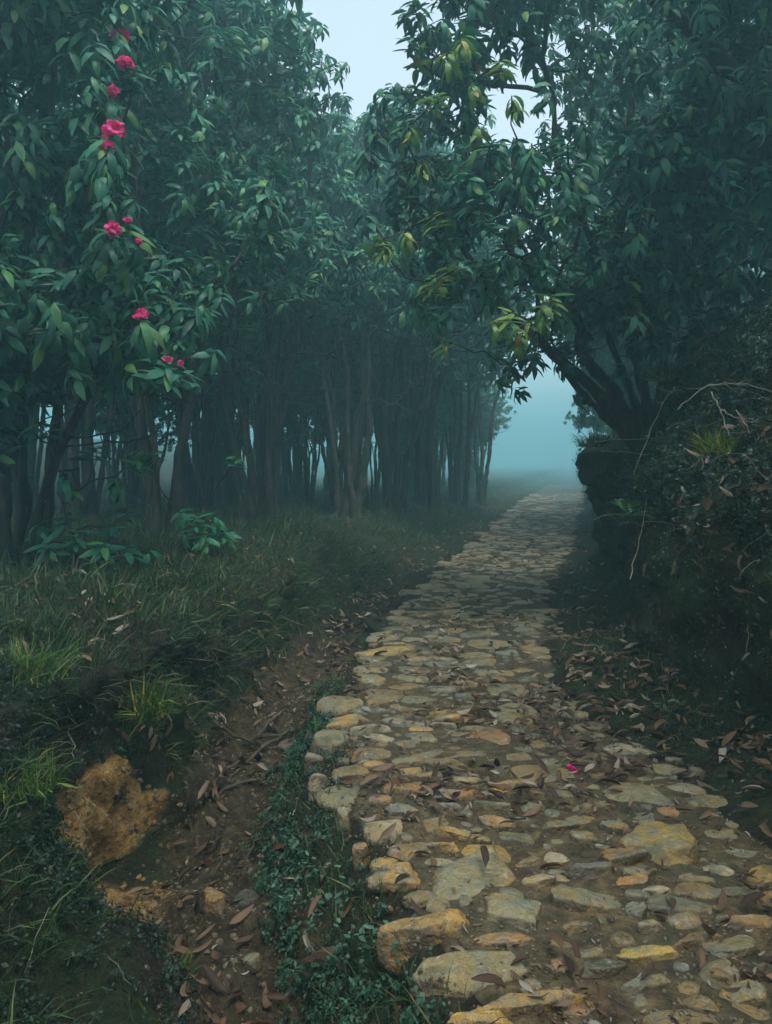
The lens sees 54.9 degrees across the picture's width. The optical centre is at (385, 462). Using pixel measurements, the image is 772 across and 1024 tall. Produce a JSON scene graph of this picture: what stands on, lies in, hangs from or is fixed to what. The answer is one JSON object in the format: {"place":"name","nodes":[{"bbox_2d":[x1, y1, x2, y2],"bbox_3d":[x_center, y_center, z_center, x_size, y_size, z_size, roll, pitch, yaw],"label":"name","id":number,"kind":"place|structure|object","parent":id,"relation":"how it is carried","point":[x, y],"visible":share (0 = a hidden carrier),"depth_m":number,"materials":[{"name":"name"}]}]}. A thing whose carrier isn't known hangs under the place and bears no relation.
{"place":"outdoors","nodes":[
{"label":"outdoors","id":0,"kind":"place"},
{"bbox_2d":[0,306,771,1023],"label":"ground","id":1,"kind":"structure","parent":0,"point":[718,664],"depth_m":4.32,"materials":[{"name":"soil"}]},
{"bbox_2d":[10,290,56,515],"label":"misted tree","id":2,"kind":"object","parent":1,"relation":"on","point":[33,388],"visible":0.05,"depth_m":12.16,"materials":[{"name":"green plant"}]},
{"bbox_2d":[0,631,84,689],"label":"grass tuft","id":3,"kind":"object","parent":1,"relation":"on","point":[47,667],"visible":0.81,"depth_m":3.44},
{"bbox_2d":[0,736,85,823],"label":"grass tuft","id":4,"kind":"object","parent":1,"relation":"on","point":[32,790],"visible":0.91,"depth_m":2.82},
{"bbox_2d":[3,101,152,513],"bbox_3d":[-7.428,-3.272,15.198,5.800,9.095,5.886,0,0,45],"label":"misted tree","id":5,"kind":"object","parent":1,"relation":"on","point":[33,472],"visible":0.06,"depth_m":15.43,"materials":[{"name":"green plant"}]},
{"bbox_2d":[16,416,161,578],"bbox_3d":[-2.548,0.363,6.569,1.143,1.528,1.044,0,0,0],"label":"rhododendron shrub","id":6,"kind":"object","parent":1,"relation":"on","point":[44,539],"visible":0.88,"depth_m":6.47,"materials":[{"name":"green plant"}]},
{"bbox_2d":[0,68,205,511],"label":"misted tree","id":7,"kind":"object","parent":1,"relation":"on","point":[60,105],"visible":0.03,"depth_m":12.11,"materials":[{"name":"green plant"}]},
{"bbox_2d":[0,10,213,526],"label":"rhododendron tree","id":8,"kind":"object","parent":1,"relation":"on","point":[91,493],"visible":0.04,"depth_m":10.41,"materials":[{"name":"green plant"}]},
{"bbox_2d":[71,388,166,503],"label":"misted tree","id":9,"kind":"object","parent":1,"relation":"on","point":[115,465],"visible":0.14,"depth_m":17.33,"materials":[{"name":"green plant"}]},
{"bbox_2d":[58,756,191,923],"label":"soil crumbs","id":10,"kind":"object","parent":1,"relation":"on","point":[154,883],"visible":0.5,"depth_m":3.64,"materials":[{"name":"soil"}]},
{"bbox_2d":[119,239,168,498],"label":"misted tree","id":11,"kind":"object","parent":1,"relation":"on","point":[138,487],"visible":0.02,"depth_m":19.46,"materials":[{"name":"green plant"}]},
{"bbox_2d":[95,373,194,511],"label":"misted tree","id":12,"kind":"object","parent":1,"relation":"on","point":[165,418],"visible":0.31,"depth_m":14.29,"materials":[{"name":"green plant"}]},
{"bbox_2d":[0,0,293,564],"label":"rhododendron tree","id":13,"kind":"object","parent":1,"relation":"on","point":[76,341],"visible":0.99,"depth_m":6.10,"materials":[{"name":"green plant"}]},
{"bbox_2d":[102,271,191,507],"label":"misted tree","id":14,"kind":"object","parent":1,"relation":"on","point":[142,487],"visible":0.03,"depth_m":16.13,"materials":[{"name":"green plant"}]},
{"bbox_2d":[111,673,197,737],"bbox_3d":[-1.206,1.217,3.828,0.453,0.331,0.541,0,0,0],"label":"grass tuft","id":15,"kind":"object","parent":1,"relation":"on","point":[150,706],"visible":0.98,"depth_m":3.80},
{"bbox_2d":[0,0,325,536],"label":"rhododendron tree","id":16,"kind":"object","parent":1,"relation":"on","point":[200,182],"visible":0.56,"depth_m":8.65,"materials":[{"name":"green plant"}]},
{"bbox_2d":[165,946,201,981],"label":"grass tuft","id":17,"kind":"object","parent":1,"relation":"on","point":[184,960],"visible":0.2,"depth_m":2.88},
{"bbox_2d":[124,449,248,553],"bbox_3d":[-1.931,0.431,7.543,1.236,1.131,0.674,0,0,-44],"label":"rhododendron shrub","id":18,"kind":"object","parent":1,"relation":"on","point":[215,531],"visible":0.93,"depth_m":7.50,"materials":[{"name":"green plant"}]},
{"bbox_2d":[93,0,331,513],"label":"rhododendron tree","id":19,"kind":"object","parent":1,"relation":"on","point":[191,498],"visible":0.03,"depth_m":14.17,"materials":[{"name":"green plant"}]},
{"bbox_2d":[150,302,277,512],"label":"misted tree","id":20,"kind":"object","parent":1,"relation":"on","point":[203,493],"visible":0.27,"depth_m":13.76,"materials":[{"name":"green plant"}]},
{"bbox_2d":[205,845,223,887],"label":"fallen branch","id":21,"kind":"object","parent":1,"relation":"on","point":[212,882],"visible":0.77,"depth_m":3.52,"materials":[{"name":"brown wood"}]},
{"bbox_2d":[199,887,230,913],"bbox_3d":[-0.754,1.915,3.241,0.151,0.069,0.130,-7,-10,36],"label":"rock","id":22,"kind":"object","parent":1,"relation":"on","point":[213,901],"visible":0.97,"depth_m":3.20,"materials":[{"name":"stone"}]},
{"bbox_2d":[155,101,283,498],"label":"misted tree","id":23,"kind":"object","parent":1,"relation":"on","point":[196,428],"visible":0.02,"depth_m":19.80,"materials":[{"name":"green plant"}]},
{"bbox_2d":[136,54,328,506],"bbox_3d":[-3.457,-3.971,16.424,5.296,10.426,5.091,0,0,-16],"label":"misted tree","id":24,"kind":"object","parent":1,"relation":"on","point":[222,491],"visible":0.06,"depth_m":16.33,"materials":[{"name":"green plant"}]},
{"bbox_2d":[110,677,362,1023],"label":"soil crumbs","id":25,"kind":"object","parent":1,"relation":"on","point":[232,961],"visible":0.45,"depth_m":3.52,"materials":[{"name":"soil"}]},
{"bbox_2d":[197,342,285,505],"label":"misted tree","id":26,"kind":"object","parent":1,"relation":"on","point":[238,427],"visible":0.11,"depth_m":15.93,"materials":[{"name":"green plant"}]},
{"bbox_2d":[214,772,268,796],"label":"fallen branch","id":27,"kind":"object","parent":1,"relation":"on","point":[222,789],"visible":0.84,"depth_m":4.34,"materials":[{"name":"brown wood"}]},
{"bbox_2d":[233,889,260,905],"bbox_3d":[-0.630,1.981,3.322,0.156,0.094,0.127,-6,-4,-21],"label":"rock","id":28,"kind":"object","parent":1,"relation":"on","point":[248,895],"visible":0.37,"depth_m":3.32,"materials":[{"name":"stone"}]},
{"bbox_2d":[112,0,384,524],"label":"rhododendron tree","id":29,"kind":"object","parent":1,"relation":"on","point":[315,268],"visible":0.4,"depth_m":11.15,"materials":[{"name":"green plant"}]},
{"bbox_2d":[211,729,288,802],"bbox_3d":[-0.913,1.913,4.753,0.190,0.051,1.105,0,0,14],"label":"fallen branch","id":30,"kind":"object","parent":1,"relation":"on","point":[257,751],"visible":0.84,"depth_m":5.02,"materials":[{"name":"brown wood"}]},
{"bbox_2d":[211,708,291,742],"bbox_3d":[-0.929,1.839,5.234,0.132,0.235,0.701,0,0,37],"label":"fallen branch","id":31,"kind":"object","parent":1,"relation":"on","point":[231,734],"visible":0.91,"depth_m":5.17,"materials":[{"name":"brown wood"}]},
{"bbox_2d":[242,952,262,973],"bbox_3d":[-0.516,1.935,2.869,0.072,0.058,0.064,0,0,14],"label":"rock","id":32,"kind":"object","parent":1,"relation":"on","point":[253,964],"visible":0.97,"depth_m":2.85,"materials":[{"name":"stone"}]},
{"bbox_2d":[245,808,279,860],"bbox_3d":[-0.624,1.856,3.713,0.035,0.182,0.222,0,0,41],"label":"fallen branch","id":33,"kind":"object","parent":1,"relation":"on","point":[250,850],"visible":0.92,"depth_m":3.68,"materials":[{"name":"brown wood"}]},
{"bbox_2d":[197,95,351,502],"bbox_3d":[-2.578,-3.176,15.238,3.474,8.658,3.405,0,0,-30],"label":"misted tree","id":34,"kind":"object","parent":1,"relation":"on","point":[257,424],"visible":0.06,"depth_m":15.28,"materials":[{"name":"green plant"}]},
{"bbox_2d":[245,341,305,493],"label":"misted tree","id":35,"kind":"object","parent":1,"relation":"on","point":[280,485],"visible":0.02,"depth_m":24.39,"materials":[{"name":"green plant"}]},
{"bbox_2d":[239,316,312,439],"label":"misted tree","id":36,"kind":"object","parent":1,"relation":"on","point":[300,363],"visible":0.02,"depth_m":18.73,"materials":[{"name":"green plant"}]},
{"bbox_2d":[0,464,561,1023],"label":"grass","id":37,"kind":"structure","parent":1,"relation":"on","point":[62,636],"depth_m":4.30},
{"bbox_2d":[275,741,295,755],"bbox_3d":[-0.659,1.986,5.082,0.197,0.144,0.236,-6,4,12],"label":"rock","id":38,"kind":"object","parent":1,"relation":"on","point":[279,748],"visible":0.32,"depth_m":5.04,"materials":[{"name":"stone"}]},
{"bbox_2d":[278,885,324,912],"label":"creeping plant","id":39,"kind":"object","parent":1,"relation":"on","point":[300,910],"visible":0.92,"depth_m":2.95,"materials":[{"name":"green plant"}]},
{"bbox_2d":[261,363,355,506],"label":"misted tree","id":40,"kind":"object","parent":1,"relation":"on","point":[308,378],"visible":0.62,"depth_m":16.30,"materials":[{"name":"green plant"}]},
{"bbox_2d":[281,351,344,499],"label":"misted tree","id":41,"kind":"object","parent":1,"relation":"on","point":[299,472],"visible":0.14,"depth_m":19.71,"materials":[{"name":"green plant"}]},
{"bbox_2d":[302,851,344,886],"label":"creeping plant","id":42,"kind":"object","parent":1,"relation":"on","point":[321,875],"visible":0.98,"depth_m":3.01,"materials":[{"name":"green plant"}]},
{"bbox_2d":[322,438,329,491],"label":"misted tree","id":43,"kind":"object","parent":1,"relation":"on","point":[326,481],"visible":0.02,"depth_m":26.54,"materials":[{"name":"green plant"}]},
{"bbox_2d":[261,248,404,497],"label":"misted tree","id":44,"kind":"object","parent":1,"relation":"on","point":[289,474],"visible":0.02,"depth_m":21.32,"materials":[{"name":"green plant"}]},
{"bbox_2d":[272,296,398,505],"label":"misted tree","id":45,"kind":"object","parent":1,"relation":"on","point":[352,348],"visible":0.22,"depth_m":17.05,"materials":[{"name":"green plant"}]},
{"bbox_2d":[317,892,354,922],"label":"creeping plant","id":46,"kind":"object","parent":1,"relation":"on","point":[328,896],"visible":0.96,"depth_m":2.88,"materials":[{"name":"green plant"}]},
{"bbox_2d":[302,340,371,493],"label":"misted tree","id":47,"kind":"object","parent":1,"relation":"on","point":[314,419],"visible":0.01,"depth_m":23.91,"materials":[{"name":"green plant"}]},
{"bbox_2d":[241,682,448,1023],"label":"undergrowth","id":48,"kind":"object","parent":1,"relation":"on","point":[283,838],"visible":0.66,"depth_m":2.96,"materials":[{"name":"green plant"}]},
{"bbox_2d":[331,923,374,962],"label":"creeping plant","id":49,"kind":"object","parent":1,"relation":"on","point":[363,927],"visible":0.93,"depth_m":2.64,"materials":[{"name":"green plant"}]},
{"bbox_2d":[288,112,445,491],"bbox_3d":[-0.597,-3.959,20.228,4.907,10.609,4.744,0,0,35],"label":"misted tree","id":50,"kind":"object","parent":1,"relation":"on","point":[359,468],"visible":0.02,"depth_m":20.25,"materials":[{"name":"green plant"}]},
{"bbox_2d":[337,346,412,506],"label":"misted tree","id":51,"kind":"object","parent":1,"relation":"on","point":[377,472],"visible":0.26,"depth_m":17.84,"materials":[{"name":"green plant"}]},
{"bbox_2d":[251,92,512,518],"bbox_3d":[-0.402,-2.875,14.284,5.902,8.239,4.217,0,0,0],"label":"rhododendron tree","id":52,"kind":"object","parent":1,"relation":"on","point":[342,191],"visible":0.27,"depth_m":14.13,"materials":[{"name":"green plant"}]},
{"bbox_2d":[0,436,770,988],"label":"root strands","id":53,"kind":"object","parent":1,"relation":"on","point":[236,658],"visible":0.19,"depth_m":4.25,"materials":[{"name":"brown"}]},
{"bbox_2d":[0,293,771,1023],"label":"leaf litter","id":54,"kind":"object","parent":1,"relation":"on","point":[216,983],"visible":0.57,"depth_m":4.31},
{"bbox_2d":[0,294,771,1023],"bbox_3d":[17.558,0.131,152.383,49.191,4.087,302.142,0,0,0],"label":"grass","id":55,"kind":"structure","parent":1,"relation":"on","point":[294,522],"depth_m":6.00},
{"bbox_2d":[0,447,771,1023],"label":"undergrowth","id":56,"kind":"object","parent":1,"relation":"on","point":[166,971],"visible":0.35,"depth_m":3.00,"materials":[{"name":"green plant"}]},
{"bbox_2d":[0,336,771,984],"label":"dead twigs","id":57,"kind":"object","parent":1,"relation":"on","point":[242,656],"visible":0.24,"depth_m":4.16,"materials":[{"name":"wood"}]},
{"bbox_2d":[321,95,453,492],"bbox_3d":[0.364,-5.905,27.328,6.776,14.650,6.551,0,0,-25],"label":"misted tree","id":58,"kind":"object","parent":1,"relation":"on","point":[350,126],"visible":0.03,"depth_m":27.13,"materials":[{"name":"green plant"}]},
{"bbox_2d":[364,905,415,933],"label":"creeping plant","id":59,"kind":"object","parent":1,"relation":"on","point":[384,921],"visible":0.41,"depth_m":2.61,"materials":[{"name":"green plant"}]},
{"bbox_2d":[341,337,448,498],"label":"misted tree","id":60,"kind":"object","parent":1,"relation":"on","point":[405,374],"visible":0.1,"depth_m":21.28,"materials":[{"name":"green plant"}]},
{"bbox_2d":[294,78,517,512],"bbox_3d":[0.204,-3.412,16.337,4.628,9.478,4.815,0,0,-23],"label":"misted tree","id":61,"kind":"object","parent":1,"relation":"on","point":[392,496],"visible":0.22,"depth_m":16.10,"materials":[{"name":"green plant"}]},
{"bbox_2d":[373,385,451,502],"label":"misted tree","id":62,"kind":"object","parent":1,"relation":"on","point":[445,420],"visible":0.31,"depth_m":20.30,"materials":[{"name":"green plant"}]},
{"bbox_2d":[388,336,463,492],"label":"misted tree","id":63,"kind":"object","parent":1,"relation":"on","point":[403,443],"visible":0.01,"depth_m":24.21,"materials":[{"name":"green plant"}]},
{"bbox_2d":[406,377,466,497],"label":"misted tree","id":64,"kind":"object","parent":1,"relation":"on","point":[437,479],"visible":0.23,"depth_m":23.64,"materials":[{"name":"green plant"}]},
{"bbox_2d":[346,206,534,509],"bbox_3d":[1.255,-2.695,19.122,5.351,8.268,5.272,0,0,33],"label":"misted tree","id":65,"kind":"object","parent":1,"relation":"on","point":[425,465],"visible":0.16,"depth_m":18.81,"materials":[{"name":"green plant"}]},
{"bbox_2d":[425,327,479,455],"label":"misted tree","id":66,"kind":"object","parent":1,"relation":"on","point":[437,443],"visible":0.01,"depth_m":29.65,"materials":[{"name":"green plant"}]},
{"bbox_2d":[140,494,771,1023],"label":"leaf litter","id":67,"kind":"object","parent":1,"relation":"on","point":[756,970],"visible":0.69,"depth_m":3.38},
{"bbox_2d":[409,231,525,508],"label":"misted tree","id":68,"kind":"object","parent":1,"relation":"on","point":[454,476],"visible":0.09,"depth_m":22.52,"materials":[{"name":"green plant"}]},
{"bbox_2d":[437,343,497,487],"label":"misted tree","id":69,"kind":"object","parent":1,"relation":"on","point":[442,479],"visible":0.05,"depth_m":32.79,"materials":[{"name":"green plant"}]},
{"bbox_2d":[388,202,546,485],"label":"misted tree","id":70,"kind":"object","parent":1,"relation":"on","point":[519,252],"visible":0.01,"depth_m":35.54,"materials":[{"name":"green plant"}]},
{"bbox_2d":[446,392,500,494],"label":"misted tree","id":71,"kind":"object","parent":1,"relation":"on","point":[484,430],"visible":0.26,"depth_m":28.40,"materials":[{"name":"green plant"}]},
{"bbox_2d":[463,392,495,488],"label":"misted tree","id":72,"kind":"object","parent":1,"relation":"on","point":[472,479],"visible":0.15,"depth_m":33.38,"materials":[{"name":"green plant"}]},
{"bbox_2d":[464,385,516,475],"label":"misted tree","id":73,"kind":"object","parent":1,"relation":"on","point":[507,409],"visible":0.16,"depth_m":39.40,"materials":[{"name":"green plant"}]},
{"bbox_2d":[455,253,534,504],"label":"misted tree","id":74,"kind":"object","parent":1,"relation":"on","point":[481,479],"visible":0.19,"depth_m":25.96,"materials":[{"name":"green plant"}]},
{"bbox_2d":[350,0,771,448],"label":"rhododendron tree","id":75,"kind":"object","parent":1,"relation":"on","point":[635,282],"visible":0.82,"depth_m":6.92,"materials":[{"name":"green plant"}]},
{"bbox_2d":[563,390,611,439],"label":"misted tree","id":76,"kind":"object","parent":1,"relation":"on","point":[587,424],"visible":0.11,"depth_m":26.74,"materials":[{"name":"green plant"}]},
{"bbox_2d":[569,428,618,449],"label":"grass tuft","id":77,"kind":"object","parent":1,"relation":"on","point":[592,439],"visible":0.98,"depth_m":8.90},
{"bbox_2d":[575,349,651,435],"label":"misted tree","id":78,"kind":"object","parent":1,"relation":"on","point":[583,414],"visible":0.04,"depth_m":20.31,"materials":[{"name":"green plant"}]},
{"bbox_2d":[594,499,656,519],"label":"fern","id":79,"kind":"object","parent":1,"relation":"on","point":[625,503],"visible":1,"depth_m":6.04,"materials":[{"name":"green plant"}]},
{"bbox_2d":[592,328,674,407],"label":"misted tree","id":80,"kind":"object","parent":1,"relation":"on","point":[609,360],"visible":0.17,"depth_m":14.51,"materials":[{"name":"green plant"}]},
{"bbox_2d":[544,203,723,436],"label":"misted tree","id":81,"kind":"object","parent":1,"relation":"on","point":[570,336],"visible":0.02,"depth_m":16.53,"materials":[{"name":"green plant"}]},
{"bbox_2d":[580,298,690,398],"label":"misted tree","id":82,"kind":"object","parent":1,"relation":"on","point":[601,343],"visible":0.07,"depth_m":15.76,"materials":[{"name":"green plant"}]},
{"bbox_2d":[503,288,771,733],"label":"undergrowth","id":83,"kind":"object","parent":1,"relation":"on","point":[756,317],"visible":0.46,"depth_m":5.51,"materials":[{"name":"green plant"}]},
{"bbox_2d":[630,501,646,578],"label":"dry stem","id":84,"kind":"object","parent":1,"relation":"on","point":[638,543],"visible":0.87,"depth_m":6.09,"materials":[{"name":"plant"}]},
{"bbox_2d":[542,195,752,391],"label":"misted tree","id":85,"kind":"object","parent":1,"relation":"on","point":[590,227],"depth_m":18.27,"materials":[{"name":"green plant"}]},
{"bbox_2d":[534,0,771,352],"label":"rhododendron tree","id":86,"kind":"object","parent":1,"relation":"on","point":[598,98],"visible":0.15,"depth_m":10.98,"materials":[{"name":"green plant"}]},
{"bbox_2d":[633,387,680,474],"bbox_3d":[2.314,-0.256,6.185,0.158,0.738,0.551,0,0,-25],"label":"dry stem","id":87,"kind":"object","parent":1,"relation":"on","point":[650,428],"visible":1,"depth_m":6.26,"materials":[{"name":"plant"}]},
{"bbox_2d":[633,352,683,383],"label":"grass tuft","id":88,"kind":"object","parent":1,"relation":"on","point":[657,374],"visible":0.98,"depth_m":7.52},
{"bbox_2d":[577,0,771,312],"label":"misted tree","id":89,"kind":"object","parent":1,"relation":"on","point":[610,74],"visible":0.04,"depth_m":13.99,"materials":[{"name":"green plant"}]},
{"bbox_2d":[666,513,696,532],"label":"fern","id":90,"kind":"object","parent":1,"relation":"on","point":[687,523],"visible":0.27,"depth_m":5.01,"materials":[{"name":"green plant"}]},
{"bbox_2d":[617,0,771,309],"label":"rhododendron tree","id":91,"kind":"object","parent":1,"relation":"on","point":[747,104],"visible":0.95,"depth_m":6.05,"materials":[{"name":"green plant"}]},
{"bbox_2d":[623,493,768,681],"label":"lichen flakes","id":92,"kind":"object","parent":1,"relation":"on","point":[697,523],"visible":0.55,"depth_m":4.64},
{"bbox_2d":[647,19,771,308],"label":"misted tree","id":93,"kind":"object","parent":1,"relation":"on","point":[769,266],"visible":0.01,"depth_m":15.31,"materials":[{"name":"green plant"}]},
{"bbox_2d":[654,407,771,574],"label":"leaf litter","id":94,"kind":"object","parent":1,"relation":"on","point":[706,502],"visible":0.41,"depth_m":4.79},
{"bbox_2d":[684,424,745,476],"bbox_3d":[2.149,-0.081,4.866,0.372,0.372,0.395,0,0,-31],"label":"grass tuft","id":95,"kind":"object","parent":1,"relation":"on","point":[718,446],"visible":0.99,"depth_m":4.86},
{"bbox_2d":[678,379,771,409],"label":"dry stem","id":96,"kind":"object","parent":1,"relation":"on","point":[715,385],"visible":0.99,"depth_m":5.22,"materials":[{"name":"plant"}]},
{"bbox_2d":[754,757,771,770],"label":"fallen leaf","id":97,"kind":"object","parent":1,"relation":"on","point":[766,766],"visible":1,"depth_m":3.68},
{"bbox_2d":[11,0,767,465],"label":"sky","id":98,"kind":"structure","parent":0,"point":[362,33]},
{"bbox_2d":[303,485,771,1023],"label":"path","id":99,"kind":"structure","parent":0,"point":[645,839],"depth_m":3.13,"materials":[{"name":"stone"}]},
{"bbox_2d":[381,822,396,837],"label":"fallen leaf","id":100,"kind":"object","parent":99,"relation":"on","point":[387,832],"visible":0.93,"depth_m":3.13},
{"bbox_2d":[522,805,541,816],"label":"fallen leaf","id":101,"kind":"object","parent":99,"relation":"on","point":[532,811],"visible":1,"depth_m":3.34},
{"bbox_2d":[534,755,547,772],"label":"fallen leaf","id":102,"kind":"object","parent":99,"relation":"on","point":[540,763],"visible":1,"depth_m":3.72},
{"bbox_2d":[539,862,563,868],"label":"fallen leaf","id":103,"kind":"object","parent":99,"relation":"on","point":[550,864],"visible":1,"depth_m":2.89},
{"bbox_2d":[702,923,716,935],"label":"fallen leaf","id":104,"kind":"object","parent":99,"relation":"on","point":[709,930],"visible":1,"depth_m":2.43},
{"bbox_2d":[711,967,733,979],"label":"fallen leaf","id":105,"kind":"object","parent":99,"relation":"on","point":[727,975],"visible":1,"depth_m":2.25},
{"bbox_2d":[718,889,727,910],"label":"fallen leaf","id":106,"kind":"object","parent":99,"relation":"on","point":[722,902],"visible":1,"depth_m":2.63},
{"bbox_2d":[740,972,760,980],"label":"fallen leaf","id":107,"kind":"object","parent":99,"relation":"on","point":[743,976],"visible":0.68,"depth_m":2.28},
{"bbox_2d":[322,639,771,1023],"bbox_3d":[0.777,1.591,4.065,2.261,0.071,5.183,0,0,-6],"label":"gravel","id":108,"kind":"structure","parent":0,"point":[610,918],"depth_m":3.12,"materials":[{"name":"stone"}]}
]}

